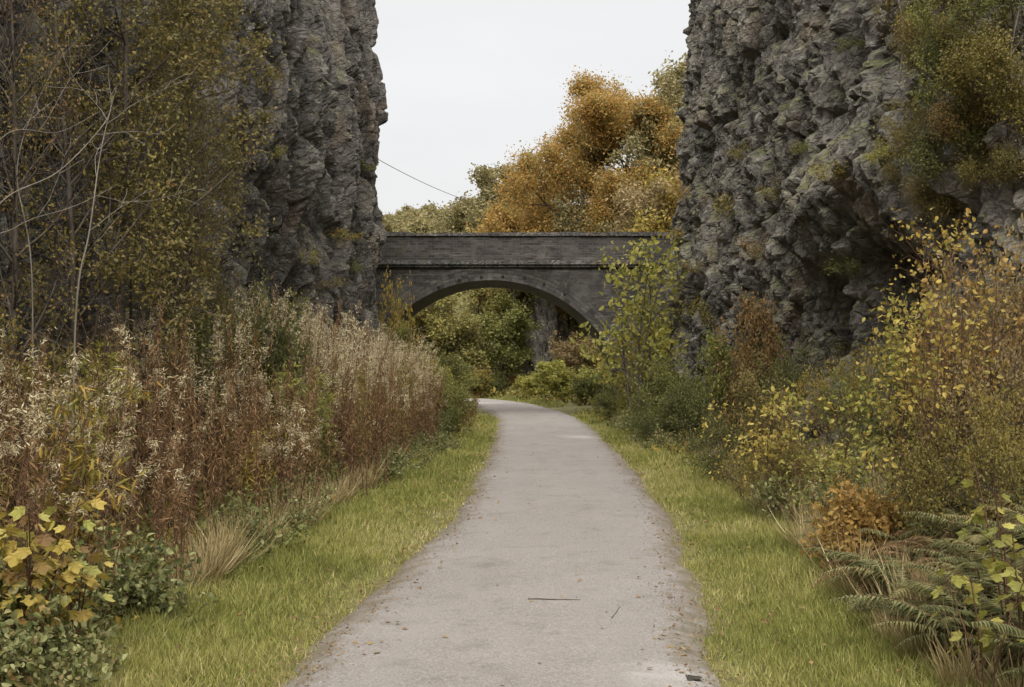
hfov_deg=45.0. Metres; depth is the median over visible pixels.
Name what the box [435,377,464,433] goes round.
willowherb
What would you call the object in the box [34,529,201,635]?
bramble
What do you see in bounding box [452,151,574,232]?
slope tree
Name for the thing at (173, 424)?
willowherb
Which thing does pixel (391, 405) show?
willowherb
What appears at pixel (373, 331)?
willowherb
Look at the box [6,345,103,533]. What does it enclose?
willowherb
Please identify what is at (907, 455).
dry grass tuft
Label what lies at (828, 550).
fern
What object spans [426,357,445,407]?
willowherb
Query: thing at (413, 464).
bramble
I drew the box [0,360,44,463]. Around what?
willowherb
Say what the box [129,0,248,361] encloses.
tree
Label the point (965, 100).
slope shrub
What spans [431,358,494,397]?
shrub
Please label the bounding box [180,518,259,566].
dry grass tuft
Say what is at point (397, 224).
scrub tree
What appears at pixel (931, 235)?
slender sapling
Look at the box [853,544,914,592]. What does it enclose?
dry grass tuft
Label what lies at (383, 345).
willowherb
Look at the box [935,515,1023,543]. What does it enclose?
fern
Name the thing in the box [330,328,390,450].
willowherb
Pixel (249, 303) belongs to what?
willowherb
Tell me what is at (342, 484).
dry grass tuft
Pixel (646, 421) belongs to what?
shrub
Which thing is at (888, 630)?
dry grass tuft
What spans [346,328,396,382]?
willowherb
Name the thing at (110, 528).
bramble
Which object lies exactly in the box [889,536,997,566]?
fern
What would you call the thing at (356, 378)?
willowherb
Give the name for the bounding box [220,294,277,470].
willowherb
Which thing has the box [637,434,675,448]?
bramble
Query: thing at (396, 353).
willowherb
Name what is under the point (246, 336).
willowherb
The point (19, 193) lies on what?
bare branches
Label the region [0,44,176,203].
bare branches
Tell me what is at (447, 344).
woodland tree
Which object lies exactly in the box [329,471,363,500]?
dry grass tuft
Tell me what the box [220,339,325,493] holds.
willowherb
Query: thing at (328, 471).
bramble
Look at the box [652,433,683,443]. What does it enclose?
bramble
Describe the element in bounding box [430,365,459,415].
willowherb
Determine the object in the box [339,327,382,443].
willowherb
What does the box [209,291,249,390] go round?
willowherb
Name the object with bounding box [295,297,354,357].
willowherb
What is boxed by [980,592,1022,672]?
dry grass tuft
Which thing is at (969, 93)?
slope shrub
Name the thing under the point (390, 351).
willowherb
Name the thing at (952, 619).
fern
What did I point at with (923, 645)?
dry grass tuft
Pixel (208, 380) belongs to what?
willowherb
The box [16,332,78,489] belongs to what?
willowherb
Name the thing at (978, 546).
fern
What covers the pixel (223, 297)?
tree
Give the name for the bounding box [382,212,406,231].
scrub tree
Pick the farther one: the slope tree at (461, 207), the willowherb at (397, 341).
the slope tree at (461, 207)
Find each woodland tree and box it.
[396,294,468,356]
[403,295,473,360]
[416,291,487,371]
[458,288,498,368]
[475,288,547,389]
[481,288,551,370]
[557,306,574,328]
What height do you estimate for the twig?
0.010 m
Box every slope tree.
[427,169,500,232]
[428,196,482,305]
[432,210,456,232]
[445,181,533,232]
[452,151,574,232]
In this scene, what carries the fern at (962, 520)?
on the ground at (570, 408)
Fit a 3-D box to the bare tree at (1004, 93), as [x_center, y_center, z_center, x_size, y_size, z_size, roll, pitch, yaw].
[5.185,-3.115,12.825,0.939,3.526,0.857,0,-1,-33]
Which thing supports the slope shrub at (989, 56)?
on the cliff at (767, 80)
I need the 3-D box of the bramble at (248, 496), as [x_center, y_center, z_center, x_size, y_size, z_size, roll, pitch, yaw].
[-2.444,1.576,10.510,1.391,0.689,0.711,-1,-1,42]
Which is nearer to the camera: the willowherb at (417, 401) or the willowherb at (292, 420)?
the willowherb at (292, 420)
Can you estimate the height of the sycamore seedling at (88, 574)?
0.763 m
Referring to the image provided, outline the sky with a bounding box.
[372,0,690,214]
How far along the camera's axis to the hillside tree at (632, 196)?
49.30 m
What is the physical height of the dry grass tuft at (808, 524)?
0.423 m
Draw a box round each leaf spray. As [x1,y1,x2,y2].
[694,394,794,496]
[738,385,856,512]
[781,444,867,520]
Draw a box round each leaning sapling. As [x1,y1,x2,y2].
[569,229,687,414]
[595,290,669,419]
[603,265,676,410]
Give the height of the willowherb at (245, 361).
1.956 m
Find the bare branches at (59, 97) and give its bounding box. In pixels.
[0,35,110,139]
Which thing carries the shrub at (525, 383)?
on the ground at (570, 408)
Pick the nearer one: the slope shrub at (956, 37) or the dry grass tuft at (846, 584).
the dry grass tuft at (846, 584)
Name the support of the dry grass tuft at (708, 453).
on the ground at (570, 408)
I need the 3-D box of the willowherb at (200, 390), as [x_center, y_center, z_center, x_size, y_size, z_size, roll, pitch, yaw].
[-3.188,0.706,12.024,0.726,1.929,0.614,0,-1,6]
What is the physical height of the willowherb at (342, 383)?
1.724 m
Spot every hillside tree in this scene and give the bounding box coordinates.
[466,197,567,323]
[546,75,684,231]
[605,158,680,231]
[621,166,681,232]
[639,50,687,156]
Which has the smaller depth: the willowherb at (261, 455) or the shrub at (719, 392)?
the willowherb at (261, 455)
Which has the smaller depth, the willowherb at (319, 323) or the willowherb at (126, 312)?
the willowherb at (126, 312)
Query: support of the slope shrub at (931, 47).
on the cliff at (767, 80)
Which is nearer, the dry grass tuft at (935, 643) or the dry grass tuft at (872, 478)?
the dry grass tuft at (935, 643)
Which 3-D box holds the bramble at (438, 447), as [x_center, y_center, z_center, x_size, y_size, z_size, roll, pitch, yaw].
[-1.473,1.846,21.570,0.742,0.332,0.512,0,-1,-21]
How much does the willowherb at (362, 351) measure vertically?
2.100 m
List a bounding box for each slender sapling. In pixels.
[835,286,981,514]
[855,216,1019,520]
[869,207,1023,499]
[881,225,1023,501]
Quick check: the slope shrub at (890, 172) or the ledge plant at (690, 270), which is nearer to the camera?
the slope shrub at (890, 172)
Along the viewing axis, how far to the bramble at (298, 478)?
13.96 m
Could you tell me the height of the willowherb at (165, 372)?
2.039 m
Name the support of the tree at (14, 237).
on the ground at (570, 408)
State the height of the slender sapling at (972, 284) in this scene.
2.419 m
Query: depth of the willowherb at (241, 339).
13.00 m
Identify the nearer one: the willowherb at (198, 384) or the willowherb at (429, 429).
the willowherb at (198, 384)
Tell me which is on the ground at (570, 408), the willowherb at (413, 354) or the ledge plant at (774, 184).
the willowherb at (413, 354)
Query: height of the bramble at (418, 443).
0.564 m
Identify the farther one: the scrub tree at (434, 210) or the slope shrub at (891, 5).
the scrub tree at (434, 210)
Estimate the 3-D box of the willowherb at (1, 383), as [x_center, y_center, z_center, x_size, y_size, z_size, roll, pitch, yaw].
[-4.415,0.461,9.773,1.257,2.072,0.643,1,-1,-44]
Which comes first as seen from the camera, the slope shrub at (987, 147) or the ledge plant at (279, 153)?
the slope shrub at (987, 147)
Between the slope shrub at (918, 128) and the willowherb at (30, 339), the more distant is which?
the slope shrub at (918, 128)
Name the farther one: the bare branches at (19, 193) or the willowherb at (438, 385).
the willowherb at (438, 385)
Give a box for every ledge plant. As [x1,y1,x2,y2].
[226,32,270,57]
[245,105,280,129]
[258,63,286,81]
[269,144,289,159]
[299,246,322,265]
[315,276,350,289]
[329,228,363,240]
[348,255,365,274]
[360,159,378,170]
[660,222,685,241]
[667,179,693,200]
[677,295,715,326]
[681,257,706,274]
[710,192,734,222]
[724,139,752,160]
[735,234,769,258]
[748,172,781,200]
[787,140,819,154]
[807,158,848,181]
[822,256,872,278]
[833,35,865,53]
[859,133,902,165]
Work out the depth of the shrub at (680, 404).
23.01 m
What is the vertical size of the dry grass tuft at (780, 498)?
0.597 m
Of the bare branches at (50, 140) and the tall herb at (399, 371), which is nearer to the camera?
the bare branches at (50, 140)
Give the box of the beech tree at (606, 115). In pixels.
[487,65,682,291]
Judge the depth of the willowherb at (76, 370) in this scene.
11.41 m
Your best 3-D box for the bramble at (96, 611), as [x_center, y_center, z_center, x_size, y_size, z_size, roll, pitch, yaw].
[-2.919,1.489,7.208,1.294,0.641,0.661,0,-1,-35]
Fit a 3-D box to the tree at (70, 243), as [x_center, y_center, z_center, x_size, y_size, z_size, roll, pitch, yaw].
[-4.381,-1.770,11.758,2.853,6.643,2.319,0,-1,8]
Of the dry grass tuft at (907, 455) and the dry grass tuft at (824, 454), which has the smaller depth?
the dry grass tuft at (907, 455)
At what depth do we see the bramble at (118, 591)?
7.77 m
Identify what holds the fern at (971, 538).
on the ground at (570, 408)
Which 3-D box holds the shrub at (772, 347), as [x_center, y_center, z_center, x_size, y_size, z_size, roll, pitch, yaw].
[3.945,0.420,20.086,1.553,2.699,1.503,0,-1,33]
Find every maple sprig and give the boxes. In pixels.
[930,565,1023,686]
[948,459,1023,683]
[986,526,1023,686]
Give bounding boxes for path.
[277,398,720,686]
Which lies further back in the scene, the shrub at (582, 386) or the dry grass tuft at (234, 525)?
the shrub at (582, 386)
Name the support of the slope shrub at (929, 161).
on the cliff at (767, 80)
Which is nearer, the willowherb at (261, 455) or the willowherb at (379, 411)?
the willowherb at (261, 455)
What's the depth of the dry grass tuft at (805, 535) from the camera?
10.42 m
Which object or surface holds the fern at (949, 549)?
on the ground at (570, 408)
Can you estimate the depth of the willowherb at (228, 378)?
14.78 m
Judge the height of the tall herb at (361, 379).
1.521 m
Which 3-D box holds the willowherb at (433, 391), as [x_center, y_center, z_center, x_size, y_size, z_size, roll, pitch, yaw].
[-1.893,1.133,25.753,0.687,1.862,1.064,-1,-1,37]
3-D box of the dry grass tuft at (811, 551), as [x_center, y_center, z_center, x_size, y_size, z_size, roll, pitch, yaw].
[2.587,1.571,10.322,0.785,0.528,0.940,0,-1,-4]
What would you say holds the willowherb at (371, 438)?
on the ground at (570, 408)
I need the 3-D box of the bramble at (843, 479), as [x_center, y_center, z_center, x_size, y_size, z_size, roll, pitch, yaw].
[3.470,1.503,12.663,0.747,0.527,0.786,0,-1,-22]
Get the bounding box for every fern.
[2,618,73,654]
[794,521,906,550]
[802,540,946,593]
[811,559,911,589]
[819,556,984,614]
[824,542,1023,620]
[830,565,1022,667]
[847,558,928,615]
[849,484,1015,519]
[849,560,951,602]
[857,528,940,556]
[866,541,956,561]
[867,599,1004,660]
[868,474,1022,513]
[872,553,951,576]
[882,519,951,549]
[887,555,1019,611]
[888,474,1013,500]
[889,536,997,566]
[890,573,1014,607]
[895,507,943,536]
[896,580,1021,649]
[897,520,968,544]
[899,564,1020,621]
[903,511,1023,555]
[905,534,1017,580]
[906,508,1023,557]
[909,514,1023,554]
[914,462,991,491]
[915,561,976,590]
[926,539,975,574]
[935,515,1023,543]
[935,617,1012,662]
[939,582,1004,637]
[941,509,1013,537]
[942,459,1023,503]
[942,514,1017,536]
[948,539,1022,582]
[949,485,1023,508]
[952,503,1006,521]
[955,506,1023,538]
[955,595,1023,681]
[966,555,1023,645]
[970,566,1022,592]
[975,543,1023,594]
[986,499,1023,513]
[998,434,1020,472]
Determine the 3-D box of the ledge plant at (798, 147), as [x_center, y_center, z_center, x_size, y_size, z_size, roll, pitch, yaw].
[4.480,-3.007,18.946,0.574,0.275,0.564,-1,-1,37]
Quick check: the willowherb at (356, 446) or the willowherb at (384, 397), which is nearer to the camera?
the willowherb at (356, 446)
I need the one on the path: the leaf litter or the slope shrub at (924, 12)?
the leaf litter
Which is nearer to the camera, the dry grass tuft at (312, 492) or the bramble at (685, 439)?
the dry grass tuft at (312, 492)
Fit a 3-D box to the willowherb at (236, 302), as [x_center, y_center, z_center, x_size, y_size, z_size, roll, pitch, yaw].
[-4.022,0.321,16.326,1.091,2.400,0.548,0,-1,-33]
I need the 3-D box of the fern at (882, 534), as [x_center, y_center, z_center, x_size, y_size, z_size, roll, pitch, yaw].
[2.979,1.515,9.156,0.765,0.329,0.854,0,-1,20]
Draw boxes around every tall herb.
[0,459,21,527]
[22,383,115,519]
[23,368,163,569]
[29,338,149,470]
[48,397,121,519]
[52,353,140,489]
[203,392,246,489]
[232,423,286,507]
[253,367,339,480]
[262,361,349,468]
[298,375,338,448]
[301,361,355,458]
[301,394,346,489]
[322,383,373,451]
[338,377,377,467]
[353,366,376,442]
[366,361,420,446]
[366,386,380,443]
[376,363,405,430]
[384,403,404,435]
[386,379,416,430]
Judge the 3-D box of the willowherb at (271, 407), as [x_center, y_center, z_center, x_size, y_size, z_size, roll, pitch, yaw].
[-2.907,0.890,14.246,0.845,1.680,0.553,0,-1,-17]
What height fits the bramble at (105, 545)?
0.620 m
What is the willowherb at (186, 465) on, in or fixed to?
on the ground at (570, 408)
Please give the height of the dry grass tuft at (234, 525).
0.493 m
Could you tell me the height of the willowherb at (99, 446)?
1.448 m
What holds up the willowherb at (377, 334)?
on the ground at (570, 408)
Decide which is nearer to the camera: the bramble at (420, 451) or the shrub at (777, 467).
the shrub at (777, 467)
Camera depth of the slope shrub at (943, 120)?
12.99 m
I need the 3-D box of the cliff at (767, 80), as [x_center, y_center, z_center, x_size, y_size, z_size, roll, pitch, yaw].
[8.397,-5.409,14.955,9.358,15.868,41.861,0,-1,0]
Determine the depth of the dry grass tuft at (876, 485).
11.59 m
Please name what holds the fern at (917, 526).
on the ground at (570, 408)
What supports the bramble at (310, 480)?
on the ground at (570, 408)
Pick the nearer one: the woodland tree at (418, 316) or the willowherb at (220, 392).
the willowherb at (220, 392)
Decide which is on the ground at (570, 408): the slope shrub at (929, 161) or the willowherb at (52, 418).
the willowherb at (52, 418)
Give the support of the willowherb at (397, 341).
on the ground at (570, 408)
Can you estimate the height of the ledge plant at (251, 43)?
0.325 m
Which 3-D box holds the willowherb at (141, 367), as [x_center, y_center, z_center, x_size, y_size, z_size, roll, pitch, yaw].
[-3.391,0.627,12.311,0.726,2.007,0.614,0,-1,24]
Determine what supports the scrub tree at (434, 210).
on the ground at (570, 408)
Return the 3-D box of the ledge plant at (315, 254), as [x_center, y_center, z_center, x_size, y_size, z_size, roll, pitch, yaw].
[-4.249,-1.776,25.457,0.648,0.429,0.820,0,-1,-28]
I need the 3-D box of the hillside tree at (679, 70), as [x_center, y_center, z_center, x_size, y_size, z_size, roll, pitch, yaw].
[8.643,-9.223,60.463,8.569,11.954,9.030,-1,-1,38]
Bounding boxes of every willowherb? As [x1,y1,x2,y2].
[0,316,83,496]
[0,320,55,592]
[0,325,35,517]
[0,339,43,524]
[0,349,102,549]
[0,351,17,446]
[0,355,111,528]
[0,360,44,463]
[0,377,144,554]
[0,421,121,592]
[1,387,61,592]
[2,437,141,626]
[3,346,111,541]
[3,395,49,449]
[4,336,120,544]
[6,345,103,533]
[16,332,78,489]
[25,379,129,569]
[31,320,126,512]
[38,328,100,442]
[38,357,161,520]
[39,320,100,478]
[42,431,165,571]
[44,399,209,589]
[46,320,142,536]
[77,347,143,520]
[79,306,176,510]
[82,423,206,599]
[83,311,133,491]
[83,338,154,481]
[88,276,191,441]
[102,280,197,497]
[106,330,154,513]
[110,302,161,452]
[112,289,191,524]
[112,305,190,534]
[120,382,193,561]
[127,305,203,490]
[135,295,182,475]
[138,320,217,506]
[139,300,193,470]
[139,348,215,515]
[140,338,204,482]
[146,318,237,537]
[153,402,247,533]
[154,319,234,517]
[160,327,207,455]
[167,296,226,479]
[169,274,244,499]
[175,278,251,432]
[179,336,225,463]
[188,331,241,477]
[189,341,228,451]
[192,318,249,466]
[192,360,326,505]
[201,334,236,455]
[203,329,298,457]
[204,299,276,457]
[206,295,268,480]
[207,324,257,478]
[207,384,288,499]
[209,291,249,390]
[215,367,286,516]
[216,379,284,485]
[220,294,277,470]
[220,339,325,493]
[224,370,308,508]
[226,350,292,479]
[227,303,297,458]
[236,273,259,338]
[237,371,315,502]
[239,397,321,526]
[243,331,309,471]
[244,280,297,350]
[244,300,304,358]
[246,281,293,383]
[251,282,290,350]
[258,282,294,359]
[260,366,310,491]
[262,366,309,482]
[265,283,306,348]
[266,319,332,464]
[271,272,316,452]
[272,357,351,472]
[275,286,296,323]
[277,378,333,520]
[279,359,333,477]
[282,306,314,381]
[282,354,360,486]
[283,309,341,389]
[286,356,338,483]
[288,304,339,465]
[293,320,324,392]
[294,309,332,456]
[294,339,341,470]
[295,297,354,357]
[300,307,339,406]
[300,340,327,449]
[301,300,342,353]
[305,309,350,469]
[307,347,348,456]
[308,285,367,394]
[309,297,347,439]
[310,301,357,466]
[319,386,369,494]
[322,352,370,442]
[323,309,352,362]
[326,326,373,378]
[327,335,356,436]
[330,306,379,476]
[330,325,424,485]
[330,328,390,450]
[331,337,382,473]
[334,295,406,455]
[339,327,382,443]
[339,390,381,468]
[341,351,398,487]
[345,340,367,402]
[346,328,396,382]
[347,318,376,379]
[347,319,402,387]
[352,311,386,389]
[356,328,406,431]
[356,348,393,464]
[358,316,400,441]
[358,327,395,433]
[358,329,391,402]
[361,341,392,423]
[362,360,394,464]
[363,353,421,462]
[364,319,400,366]
[372,352,404,445]
[373,322,414,435]
[376,339,428,440]
[376,364,413,458]
[377,386,432,445]
[378,316,413,429]
[379,326,424,371]
[379,372,404,441]
[379,372,412,451]
[383,328,427,432]
[391,328,434,400]
[391,339,417,432]
[392,353,444,422]
[393,344,443,430]
[397,360,428,433]
[398,328,427,425]
[399,355,449,444]
[401,326,429,407]
[406,376,439,445]
[408,374,441,435]
[409,345,443,432]
[413,352,438,430]
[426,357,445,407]
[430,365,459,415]
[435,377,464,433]
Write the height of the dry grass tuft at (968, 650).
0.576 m
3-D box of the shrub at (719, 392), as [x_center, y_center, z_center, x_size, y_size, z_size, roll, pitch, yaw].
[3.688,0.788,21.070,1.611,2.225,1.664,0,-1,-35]
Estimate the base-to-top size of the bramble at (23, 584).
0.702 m
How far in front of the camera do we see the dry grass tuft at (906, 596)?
7.48 m
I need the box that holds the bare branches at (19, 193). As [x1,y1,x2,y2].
[0,28,89,501]
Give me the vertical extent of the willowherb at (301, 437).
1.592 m
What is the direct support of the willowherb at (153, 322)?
on the ground at (570, 408)
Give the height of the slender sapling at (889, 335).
2.211 m
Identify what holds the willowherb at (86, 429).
on the ground at (570, 408)
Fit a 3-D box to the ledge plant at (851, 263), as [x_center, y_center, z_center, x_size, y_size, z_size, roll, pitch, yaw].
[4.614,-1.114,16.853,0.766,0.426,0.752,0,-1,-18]
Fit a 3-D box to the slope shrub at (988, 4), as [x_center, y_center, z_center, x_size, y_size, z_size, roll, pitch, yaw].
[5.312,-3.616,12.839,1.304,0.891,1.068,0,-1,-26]
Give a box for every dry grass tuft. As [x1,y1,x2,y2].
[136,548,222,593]
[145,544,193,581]
[162,520,260,585]
[165,510,266,579]
[172,507,256,564]
[178,514,259,579]
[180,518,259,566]
[188,503,287,568]
[212,507,278,544]
[216,498,295,549]
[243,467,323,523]
[252,499,301,534]
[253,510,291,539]
[260,476,337,526]
[269,474,336,513]
[269,483,345,526]
[311,469,361,504]
[324,472,352,498]
[326,463,363,490]
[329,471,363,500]
[332,486,351,502]
[333,465,374,489]
[340,454,393,491]
[350,471,375,490]
[389,441,411,463]
[694,441,727,459]
[707,459,738,480]
[726,462,759,492]
[738,482,775,509]
[754,492,795,517]
[763,488,821,545]
[764,474,811,512]
[769,485,818,524]
[771,474,834,522]
[778,487,811,523]
[781,507,825,558]
[787,500,828,522]
[788,524,808,548]
[790,513,827,553]
[798,519,886,599]
[802,435,840,466]
[802,467,835,494]
[803,506,826,533]
[805,524,888,586]
[831,418,879,442]
[838,452,904,495]
[838,546,962,631]
[845,532,949,599]
[849,574,925,639]
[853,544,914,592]
[854,572,912,597]
[864,463,885,488]
[865,473,900,498]
[866,592,973,664]
[871,454,909,490]
[879,565,987,629]
[888,544,955,603]
[893,436,929,466]
[894,595,1019,686]
[897,603,963,661]
[898,626,1012,686]
[903,555,998,620]
[932,510,1019,566]
[953,628,1023,686]
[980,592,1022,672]
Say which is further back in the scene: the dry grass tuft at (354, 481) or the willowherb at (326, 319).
the willowherb at (326, 319)
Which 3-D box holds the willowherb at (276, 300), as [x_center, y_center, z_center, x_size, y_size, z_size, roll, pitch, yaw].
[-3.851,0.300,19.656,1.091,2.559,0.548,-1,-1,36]
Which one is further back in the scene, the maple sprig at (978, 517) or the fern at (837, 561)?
the fern at (837, 561)
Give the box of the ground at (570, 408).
[0,206,1007,686]
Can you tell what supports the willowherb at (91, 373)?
on the ground at (570, 408)
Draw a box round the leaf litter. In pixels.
[101,435,926,686]
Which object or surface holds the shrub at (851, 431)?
on the ground at (570, 408)
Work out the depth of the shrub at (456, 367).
43.53 m
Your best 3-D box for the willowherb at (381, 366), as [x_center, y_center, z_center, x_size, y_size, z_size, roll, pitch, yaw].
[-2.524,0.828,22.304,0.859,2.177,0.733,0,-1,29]
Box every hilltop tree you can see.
[396,209,404,215]
[401,203,414,211]
[418,201,435,211]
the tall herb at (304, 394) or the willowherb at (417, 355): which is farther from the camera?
the willowherb at (417, 355)
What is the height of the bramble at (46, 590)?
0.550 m
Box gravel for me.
[301,456,698,686]
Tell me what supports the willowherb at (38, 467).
on the ground at (570, 408)
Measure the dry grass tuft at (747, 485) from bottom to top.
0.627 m
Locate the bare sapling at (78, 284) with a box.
[70,63,199,542]
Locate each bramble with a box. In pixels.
[0,520,106,593]
[0,539,121,631]
[0,556,51,601]
[0,560,127,686]
[0,580,52,677]
[0,582,63,645]
[0,601,130,686]
[0,607,26,660]
[0,616,86,678]
[3,509,162,595]
[17,533,156,579]
[17,568,67,631]
[21,635,76,686]
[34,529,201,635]
[36,589,77,633]
[38,545,167,616]
[45,529,138,579]
[54,533,130,596]
[73,534,217,627]
[172,488,282,565]
[184,490,310,549]
[244,491,323,533]
[248,473,334,513]
[287,474,348,508]
[289,459,335,497]
[321,459,368,485]
[336,444,409,481]
[366,441,406,464]
[379,437,406,459]
[384,441,438,460]
[385,445,430,471]
[394,432,440,450]
[397,431,434,449]
[409,429,438,444]
[410,422,454,440]
[412,423,454,440]
[413,440,448,453]
[432,433,466,450]
[601,412,638,431]
[603,413,622,426]
[607,410,620,422]
[610,410,641,432]
[620,412,656,425]
[623,425,677,443]
[625,417,662,436]
[628,424,666,445]
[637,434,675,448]
[652,424,684,447]
[652,425,684,440]
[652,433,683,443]
[676,431,714,453]
[701,457,732,478]
[729,458,792,483]
[750,475,853,523]
[777,461,870,510]
[801,466,899,514]
[808,467,878,504]
[820,476,884,502]
[848,458,876,484]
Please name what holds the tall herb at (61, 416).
on the ground at (570, 408)
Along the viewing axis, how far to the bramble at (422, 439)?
22.04 m
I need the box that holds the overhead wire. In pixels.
[380,160,464,199]
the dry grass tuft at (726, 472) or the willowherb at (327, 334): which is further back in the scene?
the willowherb at (327, 334)
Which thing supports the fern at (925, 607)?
on the ground at (570, 408)
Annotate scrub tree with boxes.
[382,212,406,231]
[384,207,409,231]
[385,212,403,225]
[392,224,435,232]
[398,200,445,223]
[403,206,443,224]
[404,213,440,232]
[426,209,452,232]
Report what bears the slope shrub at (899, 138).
on the cliff at (767, 80)
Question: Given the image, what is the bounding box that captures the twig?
[528,598,580,599]
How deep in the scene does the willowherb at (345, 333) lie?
21.88 m
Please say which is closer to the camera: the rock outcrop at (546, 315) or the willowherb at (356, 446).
the willowherb at (356, 446)
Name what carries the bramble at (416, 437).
on the ground at (570, 408)
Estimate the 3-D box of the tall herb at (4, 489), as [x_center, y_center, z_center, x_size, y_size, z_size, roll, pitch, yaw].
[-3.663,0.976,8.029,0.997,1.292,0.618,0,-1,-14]
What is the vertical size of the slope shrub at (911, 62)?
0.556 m
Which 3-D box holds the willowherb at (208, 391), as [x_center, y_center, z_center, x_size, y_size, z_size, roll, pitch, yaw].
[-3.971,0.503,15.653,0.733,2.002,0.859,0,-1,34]
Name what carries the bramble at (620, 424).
on the ground at (570, 408)
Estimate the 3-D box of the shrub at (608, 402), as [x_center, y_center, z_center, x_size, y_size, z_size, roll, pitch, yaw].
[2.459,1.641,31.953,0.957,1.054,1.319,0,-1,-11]
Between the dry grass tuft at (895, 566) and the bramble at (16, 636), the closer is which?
the bramble at (16, 636)
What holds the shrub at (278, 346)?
on the ground at (570, 408)
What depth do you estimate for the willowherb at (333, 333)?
19.18 m
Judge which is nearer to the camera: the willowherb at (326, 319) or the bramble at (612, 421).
the willowherb at (326, 319)
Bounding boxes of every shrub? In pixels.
[0,304,123,505]
[82,299,226,468]
[204,286,318,453]
[220,267,318,365]
[376,265,418,361]
[383,319,419,361]
[393,345,457,410]
[395,354,450,379]
[414,348,475,387]
[414,366,483,429]
[426,405,459,436]
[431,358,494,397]
[448,385,481,425]
[481,371,508,395]
[505,374,520,386]
[512,371,568,398]
[527,358,610,402]
[542,329,602,372]
[568,367,614,402]
[587,387,626,420]
[613,372,662,415]
[621,345,707,431]
[630,395,684,443]
[659,373,716,442]
[678,401,754,481]
[692,325,759,447]
[710,286,793,439]
[711,427,821,516]
[724,358,837,474]
[749,324,851,439]
[753,380,891,508]
[788,343,881,448]
[800,472,911,578]
[811,330,955,481]
[851,263,1009,461]
[864,397,1023,553]
[868,111,945,163]
[872,0,941,24]
[872,154,906,191]
[882,17,957,64]
[882,88,957,133]
[890,1,981,51]
[890,20,928,47]
[895,171,973,216]
[896,32,940,78]
[896,38,1017,118]
[898,118,991,193]
[900,0,999,45]
[901,104,956,153]
[901,171,965,228]
[906,14,999,87]
[908,242,1023,480]
[913,212,1023,464]
[914,318,1023,504]
[916,8,992,40]
[924,93,997,145]
[925,0,966,27]
[926,9,965,50]
[926,30,955,92]
[928,13,1023,110]
[934,91,1007,127]
[939,85,1007,133]
[940,102,1006,148]
[941,21,1010,62]
[943,151,991,195]
[943,376,1023,541]
[951,149,1017,200]
[955,133,1023,193]
[956,55,1023,118]
[959,81,1012,116]
[961,63,1023,141]
[963,0,1023,28]
[981,138,1023,188]
[987,4,1022,39]
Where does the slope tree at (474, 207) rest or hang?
on the ground at (570, 408)
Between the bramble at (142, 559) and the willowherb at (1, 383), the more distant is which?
the willowherb at (1, 383)
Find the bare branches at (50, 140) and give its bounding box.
[0,138,215,233]
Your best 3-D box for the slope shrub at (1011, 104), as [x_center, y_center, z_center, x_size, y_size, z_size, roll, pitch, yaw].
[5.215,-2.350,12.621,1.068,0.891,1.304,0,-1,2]
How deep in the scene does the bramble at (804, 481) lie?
12.46 m
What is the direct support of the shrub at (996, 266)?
on the ground at (570, 408)
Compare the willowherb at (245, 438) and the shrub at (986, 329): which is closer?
the shrub at (986, 329)
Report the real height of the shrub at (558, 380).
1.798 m
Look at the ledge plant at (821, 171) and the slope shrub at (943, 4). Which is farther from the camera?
the ledge plant at (821, 171)
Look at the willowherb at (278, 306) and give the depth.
17.18 m
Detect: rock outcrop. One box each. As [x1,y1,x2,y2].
[524,296,556,375]
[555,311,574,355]
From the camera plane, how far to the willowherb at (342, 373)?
16.84 m
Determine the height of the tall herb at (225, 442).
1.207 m
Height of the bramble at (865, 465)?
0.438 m
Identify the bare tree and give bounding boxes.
[898,0,903,82]
[962,2,1020,190]
[977,0,1023,193]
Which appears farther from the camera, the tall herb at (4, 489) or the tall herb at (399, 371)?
the tall herb at (399, 371)
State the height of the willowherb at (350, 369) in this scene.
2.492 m
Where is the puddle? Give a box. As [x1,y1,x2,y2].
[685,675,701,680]
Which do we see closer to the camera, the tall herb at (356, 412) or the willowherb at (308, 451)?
the willowherb at (308, 451)
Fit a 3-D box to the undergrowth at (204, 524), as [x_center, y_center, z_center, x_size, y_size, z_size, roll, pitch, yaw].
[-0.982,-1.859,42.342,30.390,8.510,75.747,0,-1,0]
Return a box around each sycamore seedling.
[0,497,106,653]
[40,539,114,654]
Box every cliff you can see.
[0,0,388,460]
[661,0,1023,452]
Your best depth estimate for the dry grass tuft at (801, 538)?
10.82 m
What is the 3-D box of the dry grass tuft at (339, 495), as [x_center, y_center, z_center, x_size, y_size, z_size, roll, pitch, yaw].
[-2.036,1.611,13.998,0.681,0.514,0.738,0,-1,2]
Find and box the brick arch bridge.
[375,232,672,410]
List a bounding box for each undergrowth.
[0,315,1020,665]
[2,316,1020,686]
[3,320,999,671]
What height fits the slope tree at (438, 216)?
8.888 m
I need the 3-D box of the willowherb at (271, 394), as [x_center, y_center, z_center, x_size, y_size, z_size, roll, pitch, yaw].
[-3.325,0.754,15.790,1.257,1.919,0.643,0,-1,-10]
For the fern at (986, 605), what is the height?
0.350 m
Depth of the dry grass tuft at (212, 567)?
9.10 m

